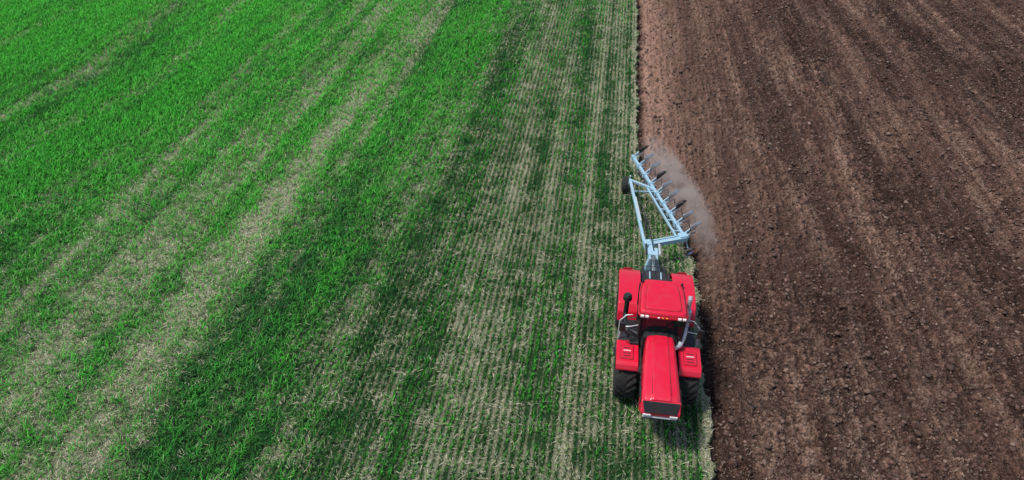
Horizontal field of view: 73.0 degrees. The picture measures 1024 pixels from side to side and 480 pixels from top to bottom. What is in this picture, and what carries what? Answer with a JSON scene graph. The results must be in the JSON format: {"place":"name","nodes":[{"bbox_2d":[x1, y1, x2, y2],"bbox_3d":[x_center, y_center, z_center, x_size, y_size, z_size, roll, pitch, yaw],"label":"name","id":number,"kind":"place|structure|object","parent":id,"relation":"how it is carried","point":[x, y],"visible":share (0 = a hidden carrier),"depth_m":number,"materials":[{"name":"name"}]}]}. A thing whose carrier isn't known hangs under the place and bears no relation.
{"place":"outdoors","nodes":[
{"label":"outdoors","id":0,"kind":"place"},
{"bbox_2d":[0,0,718,479],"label":"crop grass","id":1,"kind":"structure","parent":0,"point":[46,54],"depth_m":37.51,"materials":[{"name":"green plant"}]},
{"bbox_2d":[0,0,1023,479],"bbox_3d":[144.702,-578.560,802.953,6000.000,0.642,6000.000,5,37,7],"label":"ground field","id":2,"kind":"structure","parent":0,"point":[738,302],"depth_m":31.79,"materials":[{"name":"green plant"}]},
{"bbox_2d":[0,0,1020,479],"bbox_3d":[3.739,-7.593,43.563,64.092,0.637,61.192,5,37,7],"label":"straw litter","id":3,"kind":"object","parent":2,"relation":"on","point":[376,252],"visible":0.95,"depth_m":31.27,"materials":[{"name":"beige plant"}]},
{"bbox_2d":[621,176,628,192],"bbox_3d":[5.956,-2.929,36.475,0.320,0.860,0.860,5,37,7],"label":"support wheel tyre","id":4,"kind":"object","parent":2,"relation":"on","point":[625,181],"visible":0.98,"depth_m":36.14,"materials":[{"name":"black rubber"}]},
{"bbox_2d":[612,255,703,420],"bbox_3d":[5.466,3.073,26.163,3.020,3.679,9.299,5,37,7],"label":"tractor","id":5,"kind":"object","parent":2,"relation":"on","point":[656,351],"visible":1,"depth_m":24.39,"materials":[{"name":"metal"}]},
{"bbox_2d":[644,255,659,270],"bbox_3d":[6.102,1.075,30.102,0.738,0.900,0.320,5,37,7],"label":"headstock","id":6,"kind":"object","parent":5,"relation":"attached to","point":[648,262],"visible":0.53,"depth_m":29.93,"materials":[{"name":"blue metal"}]},
{"bbox_2d":[636,184,653,249],"bbox_3d":[6.268,-1.200,32.479,0.177,0.364,5.853,1,37,1],"label":"plough hose","id":7,"kind":"object","parent":6,"relation":"attached to","point":[646,217],"visible":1,"depth_m":32.40,"materials":[{"name":"black plastic"}]},
{"bbox_2d":[648,247,657,255],"bbox_3d":[6.133,0.546,30.141,0.450,0.160,0.500,5,37,7],"label":"headstock plate","id":8,"kind":"object","parent":6,"relation":"attached to","point":[651,251],"visible":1,"depth_m":30.07,"materials":[{"name":"metal"}]},
{"bbox_2d":[637,0,1023,479],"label":"soil clods","id":9,"kind":"object","parent":2,"relation":"on","point":[1013,449],"visible":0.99,"depth_m":34.43,"materials":[{"name":"brown soil"}]},
{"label":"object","id":10,"kind":"object","parent":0,"visible":0},
{"bbox_2d":[676,200,686,208],"bbox_3d":[8.069,-1.727,33.008,0.763,0.268,0.102,-28,45,-32],"label":"body mouldboard","id":11,"kind":"object","parent":10,"relation":"attached to","point":[680,205],"visible":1,"depth_m":32.96,"materials":[{"name":"metal"}]},
{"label":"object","id":12,"kind":"object","parent":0,"visible":0},
{"bbox_2d":[669,190,679,198],"bbox_3d":[7.907,-2.259,33.715,0.763,0.268,0.102,-28,45,-32],"label":"body mouldboard","id":13,"kind":"object","parent":12,"relation":"attached to","point":[673,194],"visible":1,"depth_m":33.66,"materials":[{"name":"metal"}]},
{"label":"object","id":14,"kind":"object","parent":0,"visible":0},
{"bbox_2d":[663,180,672,188],"bbox_3d":[7.745,-2.791,34.423,0.763,0.268,0.102,-28,45,-32],"label":"body mouldboard","id":15,"kind":"object","parent":14,"relation":"attached to","point":[667,184],"visible":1,"depth_m":34.37,"materials":[{"name":"metal"}]},
{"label":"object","id":16,"kind":"object","parent":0,"visible":0},
{"bbox_2d":[650,162,659,169],"bbox_3d":[7.421,-3.855,35.838,0.763,0.268,0.102,-28,45,-32],"label":"body mouldboard","id":17,"kind":"object","parent":16,"relation":"attached to","point":[654,166],"visible":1,"depth_m":35.78,"materials":[{"name":"metal"}]},
{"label":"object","id":18,"kind":"object","parent":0,"visible":0},
{"bbox_2d":[645,153,654,161],"bbox_3d":[7.260,-4.387,36.546,0.763,0.268,0.102,-28,45,-32],"label":"body mouldboard","id":19,"kind":"object","parent":18,"relation":"attached to","point":[648,157],"visible":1,"depth_m":36.48,"materials":[{"name":"metal"}]},
{"bbox_3d":[7.231,-2.320,34.617,0.220,0.260,0.170,-6,37,-8],"label":"body bracket","id":20,"kind":"object","parent":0,"visible":0},
{"bbox_2d":[633,157,682,232],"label":"beam","id":21,"kind":"structure","parent":20,"relation":"attached to","point":[658,196],"depth_m":34.23,"materials":[{"name":"blue metal"}]},
{"bbox_2d":[632,179,652,188],"bbox_3d":[6.609,-2.812,35.230,1.352,0.130,0.110,25,44,26],"label":"arm tie","id":22,"kind":"object","parent":21,"relation":"on","point":[640,184],"visible":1,"depth_m":35.20,"materials":[{"name":"blue metal"}]},
{"bbox_2d":[639,145,648,152],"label":"body mouldboard","id":23,"kind":"object","parent":21,"relation":"attached to","point":[642,149],"visible":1,"depth_m":37.20,"materials":[{"name":"metal"}]},
{"bbox_2d":[656,171,666,178],"bbox_3d":[7.583,-3.323,35.131,0.763,0.268,0.102,-28,45,-32],"label":"body mouldboard","id":24,"kind":"object","parent":21,"relation":"attached to","point":[660,175],"visible":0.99,"depth_m":35.08,"materials":[{"name":"metal"}]},
{"bbox_2d":[647,187,675,234],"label":"aux beam","id":25,"kind":"structure","parent":21,"relation":"attached to","point":[662,214],"depth_m":33.22,"materials":[{"name":"blue metal"}]},
{"bbox_2d":[653,237,686,246],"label":"cross beam","id":26,"kind":"structure","parent":21,"relation":"attached to","point":[662,242],"depth_m":31.30,"materials":[{"name":"metal"}]},
{"bbox_2d":[629,178,644,242],"bbox_3d":[6.019,-1.447,33.373,0.120,0.160,5.495,1,37,1],"label":"long arm","id":27,"kind":"object","parent":26,"relation":"attached to","point":[636,210],"visible":0.9,"depth_m":33.20},
{"bbox_2d":[635,197,641,221],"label":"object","id":28,"kind":"object","parent":27,"relation":"on","point":[638,209],"visible":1,"depth_m":33.06,"materials":[{"name":"silver metal"}]},
{"bbox_2d":[631,190,653,192],"bbox_3d":[6.580,-2.424,34.714,1.247,0.080,0.060,1,37,-2],"label":"arm tie","id":29,"kind":"object","parent":27,"relation":"attached to","point":[644,191],"visible":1,"depth_m":34.68,"materials":[{"name":"blue metal"}]},
{"bbox_2d":[643,239,651,248],"bbox_3d":[6.092,0.205,31.093,0.340,0.340,0.400,-5,37,-7],"label":"pivot bracket","id":30,"kind":"object","parent":26,"relation":"attached to","point":[648,241],"visible":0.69,"depth_m":30.99,"materials":[{"name":"blue metal"}]},
{"bbox_2d":[652,235,676,240],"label":"cross beam","id":31,"kind":"structure","parent":26,"relation":"attached to","point":[664,238],"depth_m":31.55,"materials":[{"name":"blue metal"}]},
{"bbox_2d":[677,232,688,240],"bbox_3d":[7.799,-0.138,31.598,0.420,0.300,0.340,-9,38,-12],"label":"cross bracket","id":32,"kind":"object","parent":26,"relation":"attached to","point":[683,235],"visible":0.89,"depth_m":31.50,"materials":[{"name":"metal"}]},
{"bbox_2d":[683,210,693,219],"bbox_3d":[8.230,-1.195,32.300,0.763,0.268,0.102,-28,45,-32],"label":"body mouldboard","id":33,"kind":"object","parent":21,"relation":"attached to","point":[687,215],"visible":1,"depth_m":32.25,"materials":[{"name":"metal"}]},
{"bbox_2d":[691,221,701,230],"bbox_3d":[8.392,-0.663,31.593,0.763,0.268,0.102,-28,45,-32],"label":"body mouldboard","id":34,"kind":"object","parent":21,"relation":"attached to","point":[695,226],"visible":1,"depth_m":31.54,"materials":[{"name":"metal"}]}
]}

